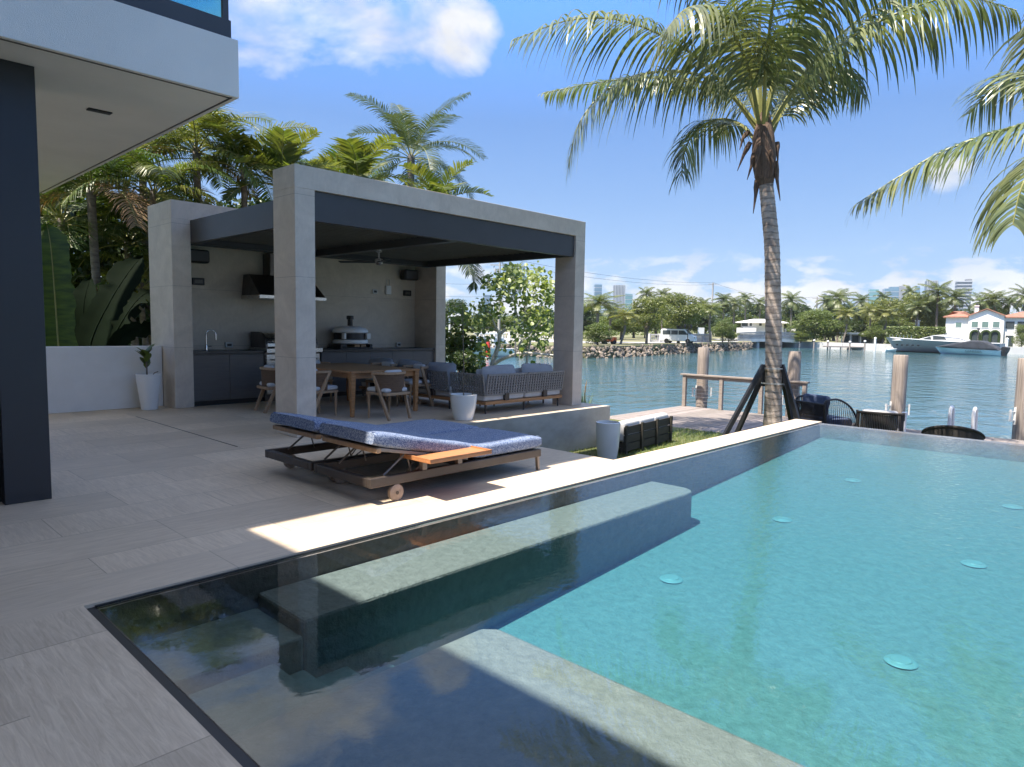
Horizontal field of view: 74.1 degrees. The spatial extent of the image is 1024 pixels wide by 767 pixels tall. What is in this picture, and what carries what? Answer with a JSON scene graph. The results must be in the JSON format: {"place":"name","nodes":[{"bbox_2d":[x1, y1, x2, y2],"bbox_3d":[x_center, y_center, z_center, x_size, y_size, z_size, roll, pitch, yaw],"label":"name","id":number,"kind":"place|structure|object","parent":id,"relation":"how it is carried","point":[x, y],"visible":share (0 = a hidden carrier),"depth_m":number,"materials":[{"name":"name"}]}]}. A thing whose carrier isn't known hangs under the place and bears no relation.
{"place":"outdoors","nodes":[
{"label":"outdoors","id":0,"kind":"place"},
{"bbox_2d":[0,0,238,504],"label":"modern house","id":1,"kind":"structure","parent":0,"point":[86,86],"depth_m":5.52,"materials":[{"name":"white paint"}]},
{"bbox_2d":[0,407,611,766],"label":"deck","id":2,"kind":"structure","parent":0,"point":[130,489],"depth_m":5.84,"materials":[{"name":"tile"}]},
{"bbox_2d":[46,346,162,413],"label":"garden wall","id":3,"kind":"structure","parent":2,"relation":"on","point":[86,378],"depth_m":11.23,"materials":[{"name":"paint"}]},
{"bbox_2d":[0,606,241,766],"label":"pool edge stone","id":4,"kind":"object","parent":2,"relation":"attached to","point":[90,690],"visible":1,"depth_m":2.68,"materials":[{"name":"stone"}]},
{"bbox_2d":[135,373,161,409],"bbox_3d":[-6.148,0.139,11.498,0.390,0.605,0.390,5,7,43],"label":"planter pot","id":5,"kind":"object","parent":2,"relation":"on","point":[148,386],"visible":1,"depth_m":11.38,"materials":[{"name":"ceramic"}]},
{"bbox_2d":[265,412,478,481],"bbox_3d":[-1.423,0.564,7.321,0.913,0.611,2.170,5,7,43],"label":"sun lounger","id":6,"kind":"object","parent":2,"relation":"on","point":[302,426],"visible":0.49,"depth_m":6.82,"materials":[{"name":"fabric"}]},
{"bbox_2d":[0,419,821,626],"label":"pool coping","id":7,"kind":"object","parent":2,"relation":"attached to","point":[89,592],"visible":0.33,"depth_m":4.72,"materials":[{"name":"stone"}]},
{"bbox_2d":[314,422,541,500],"bbox_3d":[-0.651,0.638,6.590,1.164,0.611,2.170,5,7,43],"label":"sun lounger","id":8,"kind":"object","parent":2,"relation":"on","point":[464,450],"visible":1,"depth_m":6.13,"materials":[{"name":"fabric"}]},
{"bbox_2d":[158,394,604,443],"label":"terrace","id":9,"kind":"structure","parent":0,"point":[246,417],"depth_m":11.62,"materials":[{"name":"stone"}]},
{"bbox_2d":[254,365,275,412],"bbox_3d":[-4.040,0.083,11.565,0.564,0.794,0.611,-3,6,-40],"label":"dining chair","id":10,"kind":"object","parent":9,"relation":"on","point":[267,382],"visible":0.71,"depth_m":11.32,"materials":[{"name":"wood"}]},
{"bbox_2d":[248,332,322,401],"bbox_3d":[-4.486,-0.362,13.477,0.845,1.322,1.180,5,7,43],"label":"grill","id":11,"kind":"object","parent":9,"relation":"on","point":[264,342],"visible":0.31,"depth_m":12.97,"materials":[{"name":"metal"}]},
{"bbox_2d":[193,347,434,405],"bbox_3d":[-3.967,-0.232,14.121,0.749,0.972,5.477,5,7,43],"label":"kitchen counter","id":12,"kind":"object","parent":9,"relation":"on","point":[229,376],"visible":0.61,"depth_m":12.58,"materials":[{"name":"black"}]},
{"bbox_2d":[193,355,229,400],"bbox_3d":[-5.372,-0.104,12.147,0.019,0.805,0.644,5,7,43],"label":"door","id":13,"kind":"structure","parent":12,"relation":"in","point":[211,372],"depth_m":12.13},
{"bbox_2d":[229,354,263,398],"bbox_3d":[-4.924,-0.135,12.617,0.019,0.805,0.644,5,7,43],"label":"door","id":14,"kind":"structure","parent":12,"relation":"in","point":[245,371],"depth_m":12.58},
{"bbox_2d":[321,353,345,391],"bbox_3d":[-3.657,-0.226,13.946,0.019,0.805,0.582,5,7,43],"label":"door","id":15,"kind":"structure","parent":12,"relation":"in","point":[325,357],"depth_m":13.99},
{"bbox_2d":[327,315,372,348],"bbox_3d":[-3.465,-1.100,14.528,0.760,0.705,0.800,5,7,43],"label":"pizza oven","id":16,"kind":"object","parent":12,"relation":"on","point":[350,335],"visible":1,"depth_m":14.28,"materials":[{"name":"silver metal"}]},
{"bbox_2d":[346,352,369,390],"bbox_3d":[-3.252,-0.254,14.371,0.019,0.805,0.582,5,7,43],"label":"door","id":17,"kind":"structure","parent":12,"relation":"in","point":[358,357],"depth_m":14.36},
{"bbox_2d":[316,369,337,415],"bbox_3d":[-3.194,0.143,11.012,0.611,0.794,0.564,4,6,35],"label":"dining chair","id":18,"kind":"object","parent":9,"relation":"on","point":[322,385],"visible":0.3,"depth_m":10.81,"materials":[{"name":"brown wood"}]},
{"bbox_2d":[148,163,585,437],"bbox_3d":[-2.576,-1.374,12.698,5.140,3.533,6.085,5,7,43],"label":"pergola","id":19,"kind":"object","parent":9,"relation":"on","point":[309,227],"visible":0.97,"depth_m":11.81,"materials":[{"name":"concrete"}]},
{"bbox_2d":[191,249,209,263],"bbox_3d":[-5.756,-2.317,12.372,0.288,0.240,0.400,5,7,43],"label":"wall speaker","id":20,"kind":"object","parent":19,"relation":"attached to","point":[200,256],"depth_m":12.29,"materials":[{"name":"black plastic"}]},
{"bbox_2d":[241,254,325,300],"bbox_3d":[-4.479,-2.091,13.353,0.765,0.884,1.400,5,7,43],"label":"range hood","id":21,"kind":"object","parent":19,"relation":"attached to","point":[254,286],"visible":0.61,"depth_m":13.04,"materials":[{"name":"metal"}]},
{"bbox_2d":[316,363,419,416],"bbox_3d":[-2.889,0.070,12.119,2.200,0.745,1.395,5,7,43],"label":"dining table","id":22,"kind":"object","parent":9,"relation":"on","point":[351,373],"visible":0.72,"depth_m":11.62,"materials":[{"name":"brown wood"}]},
{"bbox_2d":[366,370,411,420],"bbox_3d":[-1.974,0.172,10.914,0.564,0.794,0.611,5,6,39],"label":"dining chair","id":23,"kind":"object","parent":9,"relation":"on","point":[389,383],"visible":1,"depth_m":10.71,"materials":[{"name":"brown wood"}]},
{"bbox_2d":[396,364,433,407],"bbox_3d":[-1.796,0.036,12.568,0.564,0.794,0.611,-3,6,-42],"label":"dining chair","id":24,"kind":"object","parent":9,"relation":"on","point":[424,381],"visible":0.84,"depth_m":12.44,"materials":[{"name":"wood"}]},
{"bbox_2d":[359,358,480,408],"bbox_3d":[-1.868,-0.065,13.440,2.850,0.828,0.935,5,7,43],"label":"outdoor sofa","id":25,"kind":"object","parent":9,"relation":"on","point":[438,375],"visible":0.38,"depth_m":12.47,"materials":[{"name":"grey fabric"}]},
{"bbox_2d":[450,393,476,420],"bbox_3d":[-0.780,0.374,10.908,0.436,0.412,0.436,5,7,43],"label":"planter pot","id":26,"kind":"object","parent":9,"relation":"on","point":[463,407],"visible":1,"depth_m":10.75,"materials":[{"name":"ceramic"}]},
{"bbox_2d":[450,363,564,413],"bbox_3d":[-0.061,0.041,12.527,0.935,0.829,2.115,5,7,43],"label":"outdoor sofa","id":27,"kind":"object","parent":9,"relation":"on","point":[505,383],"visible":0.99,"depth_m":12.03,"materials":[{"name":"wicker"}]},
{"bbox_2d":[399,158,493,196],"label":"fan leaf palm","id":28,"kind":"object","parent":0,"point":[442,187],"visible":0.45,"depth_m":19.13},
{"bbox_2d":[445,321,486,371],"bbox_3d":[-1.584,-0.644,21.005,1.615,2.636,1.569,1,5,4],"label":"shrub","id":29,"kind":"object","parent":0,"point":[453,341],"visible":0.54,"depth_m":20.74,"materials":[{"name":"green plant"}]},
{"bbox_2d":[445,260,554,368],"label":"sea grape tree","id":30,"kind":"object","parent":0,"point":[505,279],"visible":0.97,"depth_m":19.63,"materials":[{"name":"green plant"}]},
{"bbox_2d":[85,0,1023,330],"label":"sky","id":31,"kind":"structure","parent":0,"point":[298,60],"materials":[{"name":"blue"}]},
{"bbox_2d":[97,423,1023,766],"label":"pool basin","id":32,"kind":"object","parent":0,"point":[759,627],"visible":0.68,"depth_m":5.10,"materials":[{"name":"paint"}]},
{"bbox_2d":[135,608,393,736],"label":"pool steps","id":33,"kind":"structure","parent":32,"relation":"on","point":[232,675],"depth_m":3.61,"materials":[{"name":"paint"}]},
{"bbox_2d":[87,423,818,766],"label":"overflow channel","id":34,"kind":"object","parent":32,"relation":"in","point":[209,725],"visible":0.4,"depth_m":3.33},
{"bbox_2d":[258,481,691,677],"bbox_3d":[0.172,1.819,5.735,0.565,1.225,4.550,5,7,43],"label":"pool bench","id":35,"kind":"object","parent":32,"relation":"in","point":[370,616],"visible":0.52,"depth_m":4.85,"materials":[{"name":"paint"}]},
{"bbox_2d":[231,629,804,766],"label":"pool tanning ledge","id":36,"kind":"object","parent":32,"relation":"attached to","point":[489,698],"visible":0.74,"depth_m":2.94,"materials":[{"name":"paint"}]},
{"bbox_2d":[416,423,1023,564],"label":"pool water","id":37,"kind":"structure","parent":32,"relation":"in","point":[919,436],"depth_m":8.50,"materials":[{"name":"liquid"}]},
{"bbox_2d":[883,654,918,669],"bbox_3d":[2.523,1.796,4.403,0.200,0.020,0.200,5,7,43],"label":"floor fitting","id":38,"kind":"object","parent":32,"relation":"on","point":[900,661],"visible":1,"depth_m":4.37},
{"bbox_2d":[445,329,751,357],"bbox_3d":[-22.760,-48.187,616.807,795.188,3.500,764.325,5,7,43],"label":"shore park","id":39,"kind":"structure","parent":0,"point":[637,338],"depth_m":92.53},
{"bbox_2d":[445,299,475,329],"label":"shade tree","id":40,"kind":"object","parent":39,"relation":"on","point":[454,305],"visible":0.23,"depth_m":146.48,"materials":[{"name":"green plant"}]},
{"bbox_2d":[583,322,617,344],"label":"mangrove","id":41,"kind":"object","parent":39,"relation":"on","point":[594,329],"visible":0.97,"depth_m":78.54,"materials":[{"name":"green plant"}]},
{"bbox_2d":[583,291,624,343],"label":"coconut palm","id":42,"kind":"object","parent":39,"relation":"on","point":[593,306],"visible":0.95,"depth_m":84.40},
{"bbox_2d":[599,312,644,339],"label":"shade tree","id":43,"kind":"object","parent":39,"relation":"on","point":[616,324],"visible":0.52,"depth_m":121.07,"materials":[{"name":"green plant"}]},
{"bbox_2d":[492,341,752,358],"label":"shore rocks","id":44,"kind":"object","parent":39,"relation":"on","point":[675,349],"visible":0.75,"depth_m":84.43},
{"bbox_2d":[607,307,640,343],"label":"coconut palm","id":45,"kind":"object","parent":39,"relation":"on","point":[626,317],"visible":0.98,"depth_m":86.00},
{"bbox_2d":[621,296,678,343],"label":"shade tree","id":46,"kind":"object","parent":39,"relation":"on","point":[648,316],"visible":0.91,"depth_m":90.22,"materials":[{"name":"green plant"}]},
{"bbox_2d":[660,329,696,343],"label":"white van","id":47,"kind":"object","parent":39,"relation":"on","point":[668,335],"visible":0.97,"depth_m":97.14,"materials":[{"name":"paint"}]},
{"bbox_2d":[653,292,708,342],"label":"shade tree","id":48,"kind":"object","parent":39,"relation":"on","point":[690,314],"visible":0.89,"depth_m":95.75,"materials":[{"name":"green plant"}]},
{"bbox_2d":[687,306,728,333],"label":"shade tree","id":49,"kind":"object","parent":39,"relation":"on","point":[703,322],"visible":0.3,"depth_m":142.08,"materials":[{"name":"green plant"}]},
{"bbox_2d":[695,301,727,342],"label":"coconut palm","id":50,"kind":"object","parent":39,"relation":"on","point":[713,306],"visible":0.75,"depth_m":106.87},
{"bbox_2d":[711,319,737,341],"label":"shade tree","id":51,"kind":"object","parent":39,"relation":"on","point":[725,329],"visible":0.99,"depth_m":111.64,"materials":[{"name":"green plant"}]},
{"bbox_2d":[714,332,798,347],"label":"boat","id":52,"kind":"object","parent":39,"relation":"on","point":[758,341],"depth_m":132.65,"materials":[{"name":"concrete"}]},
{"bbox_2d":[567,419,730,458],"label":"lawn","id":53,"kind":"structure","parent":0,"point":[646,447],"depth_m":13.58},
{"bbox_2d":[41,222,78,346],"bbox_3d":[-8.351,-1.323,11.992,1.734,3.035,0.476,3,5,23],"label":"banana plant","id":54,"kind":"object","parent":53,"relation":"on","point":[59,304],"visible":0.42,"depth_m":11.78,"materials":[{"name":"green plant"}]},
{"bbox_2d":[40,162,146,261],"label":"areca palm","id":55,"kind":"object","parent":53,"relation":"on","point":[61,221],"visible":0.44,"depth_m":14.50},
{"bbox_2d":[49,179,148,345],"bbox_3d":[-9.025,-2.232,16.106,3.447,4.480,3.634,5,7,43],"label":"areca palm","id":56,"kind":"object","parent":53,"relation":"on","point":[117,223],"visible":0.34,"depth_m":15.41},
{"bbox_2d":[40,169,160,345],"bbox_3d":[-11.194,-2.931,17.712,5.900,5.933,5.392,5,7,43],"label":"shade tree","id":57,"kind":"object","parent":53,"relation":"on","point":[79,271],"visible":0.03,"depth_m":16.50,"materials":[{"name":"green plant"}]},
{"bbox_2d":[73,254,150,345],"bbox_3d":[-7.581,-1.149,12.847,1.668,2.684,0.857,0,5,-14],"label":"banana plant","id":58,"kind":"object","parent":53,"relation":"on","point":[102,311],"visible":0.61,"depth_m":12.74,"materials":[{"name":"green plant"}]},
{"bbox_2d":[81,250,149,345],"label":"areca palm","id":59,"kind":"object","parent":53,"relation":"on","point":[145,341],"visible":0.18,"depth_m":15.12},
{"bbox_2d":[40,148,197,291],"bbox_3d":[-8.575,-2.458,14.378,3.867,5.232,3.811,0,5,-14],"label":"areca palm","id":60,"kind":"object","parent":53,"relation":"on","point":[92,195],"visible":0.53,"depth_m":14.15,"materials":[{"name":"plant"}]},
{"bbox_2d":[55,150,239,244],"bbox_3d":[-7.855,-2.581,14.737,3.832,5.440,3.628,5,7,43],"label":"areca palm","id":61,"kind":"object","parent":53,"relation":"on","point":[151,170],"visible":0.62,"depth_m":14.50,"materials":[{"name":"plant"}]},
{"bbox_2d":[80,131,240,345],"bbox_3d":[-9.381,-3.564,17.614,4.254,6.869,4.457,5,7,43],"label":"areca palm","id":62,"kind":"object","parent":53,"relation":"on","point":[174,192],"visible":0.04,"depth_m":17.35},
{"bbox_2d":[103,97,278,202],"bbox_3d":[-7.517,-3.395,16.232,4.520,6.821,3.933,5,7,43],"label":"areca palm","id":63,"kind":"object","parent":53,"relation":"on","point":[191,128],"visible":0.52,"depth_m":15.86,"materials":[{"name":"plant"}]},
{"bbox_2d":[150,109,318,207],"bbox_3d":[-6.605,-3.299,16.468,3.509,6.620,3.759,5,7,43],"label":"areca palm","id":64,"kind":"object","parent":53,"relation":"on","point":[227,139],"visible":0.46,"depth_m":15.86,"materials":[{"name":"plant"}]},
{"bbox_2d":[220,125,345,202],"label":"fan leaf palm","id":65,"kind":"object","parent":53,"relation":"on","point":[279,153],"visible":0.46,"depth_m":15.79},
{"bbox_2d":[307,134,421,188],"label":"fan leaf palm","id":66,"kind":"object","parent":53,"relation":"on","point":[357,157],"visible":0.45,"depth_m":17.69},
{"bbox_2d":[345,91,486,198],"bbox_3d":[-3.535,-5.507,25.463,5.363,10.625,5.454,1,5,-4],"label":"coconut palm","id":67,"kind":"object","parent":53,"relation":"on","point":[410,135],"visible":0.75,"depth_m":24.66,"materials":[{"name":"plant"}]},
{"bbox_2d":[295,403,609,451],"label":"terrace edge wall","id":68,"kind":"structure","parent":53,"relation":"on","point":[570,430],"depth_m":12.15,"materials":[{"name":"concrete"}]},
{"bbox_2d":[450,350,479,384],"bbox_3d":[-1.347,-0.006,18.225,1.325,1.835,1.459,5,7,43],"label":"shrub","id":69,"kind":"object","parent":53,"relation":"on","point":[468,366],"visible":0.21,"depth_m":18.02,"materials":[{"name":"green plant"}]},
{"bbox_2d":[445,262,503,361],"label":"coconut palm","id":70,"kind":"object","parent":53,"relation":"on","point":[472,286],"visible":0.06,"depth_m":19.43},
{"bbox_2d":[596,420,620,459],"bbox_3d":[1.628,0.984,11.544,0.416,0.670,0.416,5,7,43],"label":"planter pot","id":71,"kind":"object","parent":53,"relation":"on","point":[607,437],"visible":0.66,"depth_m":11.38,"materials":[{"name":"concrete"}]},
{"bbox_2d":[618,413,672,454],"bbox_3d":[2.409,0.919,12.982,0.542,0.585,1.900,5,6,38],"label":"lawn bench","id":72,"kind":"object","parent":53,"relation":"on","point":[640,432],"visible":0.88,"depth_m":12.73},
{"bbox_2d":[506,0,1020,425],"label":"coconut palm","id":73,"kind":"object","parent":53,"relation":"on","point":[766,65],"visible":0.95,"depth_m":12.32,"materials":[{"name":"plant"}]},
{"bbox_2d":[721,364,799,435],"bbox_3d":[4.762,0.439,13.005,1.692,1.648,1.072,2,5,13],"label":"palm brace","id":74,"kind":"object","parent":73,"relation":"attached to","point":[757,382],"visible":0.69,"depth_m":12.74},
{"bbox_2d":[845,15,1023,256],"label":"coconut palm","id":75,"kind":"object","parent":53,"relation":"on","point":[1007,86],"visible":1,"depth_m":9.90,"materials":[{"name":"plant"}]},
{"bbox_2d":[446,327,1023,438],"bbox_3d":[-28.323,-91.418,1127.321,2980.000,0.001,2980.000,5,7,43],"label":"bay water","id":76,"kind":"structure","parent":0,"point":[939,385],"depth_m":45.05,"materials":[{"name":"liquid"}]},
{"bbox_2d":[691,347,711,407],"bbox_3d":[5.587,0.930,20.068,0.525,3.987,0.343,4,6,32],"label":"dock piling","id":77,"kind":"object","parent":76,"relation":"in","point":[703,362],"visible":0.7,"depth_m":19.86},
{"bbox_2d":[782,351,801,416],"bbox_3d":[7.431,1.132,18.058,0.528,3.980,0.342,4,6,31],"label":"dock piling","id":78,"kind":"object","parent":76,"relation":"in","point":[794,366],"visible":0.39,"depth_m":17.81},
{"bbox_2d":[610,406,1023,444],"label":"wooden dock","id":79,"kind":"object","parent":76,"relation":"in","point":[706,419],"visible":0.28,"depth_m":17.23,"materials":[{"name":"wood"}]},
{"bbox_2d":[680,373,809,414],"bbox_3d":[6.318,0.308,18.785,3.670,0.965,0.160,5,7,43],"label":"dock railing","id":80,"kind":"object","parent":79,"relation":"on","point":[722,379],"visible":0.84,"depth_m":19.11,"materials":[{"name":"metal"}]},
{"bbox_2d":[795,393,855,426],"bbox_3d":[6.887,0.682,14.879,0.984,0.894,0.884,-1,5,-18],"label":"lounge chair","id":81,"kind":"object","parent":79,"relation":"on","point":[814,407],"visible":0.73,"depth_m":14.57,"materials":[{"name":"black plastic"}]},
{"bbox_2d":[856,409,904,431],"bbox_3d":[7.095,0.885,13.108,0.828,0.793,0.784,4,6,31],"label":"lounge chair","id":82,"kind":"object","parent":79,"relation":"on","point":[878,419],"visible":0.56,"depth_m":12.78,"materials":[{"name":"wicker"}]},
{"bbox_2d":[947,405,977,429],"bbox_3d":[9.886,1.527,14.965,0.514,2.090,0.423,5,7,43],"label":"dock ladder","id":83,"kind":"object","parent":79,"relation":"attached to","point":[951,418],"visible":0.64,"depth_m":14.83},
{"bbox_2d":[885,355,909,423],"bbox_3d":[9.214,1.307,16.302,0.529,3.984,0.342,4,6,31],"label":"dock piling","id":84,"kind":"object","parent":76,"relation":"in","point":[899,385],"visible":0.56,"depth_m":16.07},
{"bbox_2d":[886,328,1004,352],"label":"motor yacht","id":85,"kind":"object","parent":76,"relation":"on","point":[929,344],"visible":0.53,"depth_m":117.03,"materials":[{"name":"silver metal"}]},
{"bbox_2d":[954,279,972,312],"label":"tower block","id":86,"kind":"structure","parent":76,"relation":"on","point":[967,283],"depth_m":1076.06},
{"bbox_2d":[936,340,1009,355],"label":"speedboat","id":87,"kind":"object","parent":76,"relation":"on","point":[978,347],"visible":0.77,"depth_m":107.72,"materials":[{"name":"plastic"}]},
{"bbox_2d":[1008,358,1023,440],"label":"dock piling","id":88,"kind":"object","parent":76,"relation":"in","point":[1018,424],"visible":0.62,"depth_m":15.32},
{"bbox_2d":[806,334,885,343],"bbox_3d":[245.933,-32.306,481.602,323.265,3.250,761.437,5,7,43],"label":"shore gardens","id":89,"kind":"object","parent":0,"point":[839,340],"visible":0.14,"depth_m":173.46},
{"bbox_2d":[445,310,1012,339],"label":"woodland","id":90,"kind":"object","parent":89,"relation":"on","point":[636,333],"visible":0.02,"depth_m":208.51,"materials":[{"name":"green plant"}]},
{"bbox_2d":[781,291,806,332],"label":"coconut palm","id":91,"kind":"object","parent":89,"relation":"on","point":[790,303],"visible":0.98,"depth_m":151.50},
{"bbox_2d":[785,308,843,341],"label":"mangrove","id":92,"kind":"object","parent":89,"relation":"on","point":[814,318],"visible":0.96,"depth_m":136.91,"materials":[{"name":"green plant"}]},
{"bbox_2d":[821,288,863,341],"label":"coconut palm","id":93,"kind":"object","parent":89,"relation":"on","point":[836,301],"visible":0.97,"depth_m":147.05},
{"bbox_2d":[832,305,859,342],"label":"coconut palm","id":94,"kind":"object","parent":89,"relation":"on","point":[847,314],"visible":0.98,"depth_m":135.55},
{"bbox_2d":[841,307,876,332],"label":"shade tree","id":95,"kind":"object","parent":89,"relation":"on","point":[860,325],"visible":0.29,"depth_m":158.00,"materials":[{"name":"green plant"}]},
{"bbox_2d":[839,332,883,343],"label":"boat","id":96,"kind":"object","parent":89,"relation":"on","point":[853,337],"depth_m":138.65,"materials":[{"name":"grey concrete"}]},
{"bbox_2d":[856,302,886,328],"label":"coconut palm","id":97,"kind":"object","parent":89,"relation":"on","point":[872,311],"visible":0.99,"depth_m":136.75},
{"bbox_2d":[857,325,887,343],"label":"shade tree","id":98,"kind":"object","parent":89,"relation":"on","point":[877,332],"visible":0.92,"depth_m":134.69,"materials":[{"name":"green plant"}]},
{"bbox_2d":[859,297,909,342],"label":"shade tree","id":99,"kind":"object","parent":89,"relation":"on","point":[888,304],"visible":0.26,"depth_m":152.43,"materials":[{"name":"green plant"}]},
{"bbox_2d":[875,304,900,343],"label":"coconut palm","id":100,"kind":"object","parent":89,"relation":"on","point":[890,314],"visible":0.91,"depth_m":135.50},
{"bbox_2d":[799,341,1023,354],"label":"seawall","id":101,"kind":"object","parent":89,"relation":"on","point":[1013,350],"visible":0.41,"depth_m":128.87,"materials":[{"name":"concrete"}]},
{"bbox_2d":[887,292,943,326],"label":"shade tree","id":102,"kind":"object","parent":89,"relation":"on","point":[906,300],"visible":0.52,"depth_m":145.25,"materials":[{"name":"green plant"}]},
{"bbox_2d":[886,326,945,343],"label":"hedge","id":103,"kind":"object","parent":89,"relation":"on","point":[917,332],"visible":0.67,"depth_m":129.01,"materials":[{"name":"green plant"}]},
{"bbox_2d":[903,298,932,325],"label":"coconut palm","id":104,"kind":"object","parent":89,"relation":"on","point":[918,305],"visible":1,"depth_m":134.57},
{"bbox_2d":[917,279,961,326],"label":"coconut palm","id":105,"kind":"object","parent":89,"relation":"on","point":[935,288],"visible":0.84,"depth_m":141.54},
{"bbox_2d":[936,286,973,310],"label":"coconut palm","id":106,"kind":"object","parent":89,"relation":"on","point":[955,301],"visible":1,"depth_m":137.24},
{"bbox_2d":[963,290,999,312],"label":"coconut palm","id":107,"kind":"object","parent":89,"relation":"on","point":[983,305],"visible":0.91,"depth_m":145.06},
{"bbox_2d":[943,304,1023,346],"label":"white villa","id":108,"kind":"object","parent":89,"relation":"on","point":[995,326],"visible":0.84,"depth_m":122.71,"materials":[{"name":"paint"}]},
{"bbox_2d":[979,288,1013,311],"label":"coconut palm","id":109,"kind":"object","parent":89,"relation":"on","point":[996,304],"visible":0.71,"depth_m":145.42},
{"bbox_2d":[921,425,985,439],"bbox_3d":[7.503,1.044,11.576,0.927,0.745,0.792,4,6,33],"label":"lounge chair","id":110,"kind":"object","parent":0,"point":[954,431],"visible":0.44,"depth_m":11.24,"materials":[{"name":"wicker"}]},
{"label":"far shore inlet","id":111,"kind":"structure","parent":0,"visible":0},
{"bbox_2d":[735,319,795,337],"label":"white house","id":112,"kind":"structure","parent":111,"relation":"on","point":[754,325],"depth_m":177.81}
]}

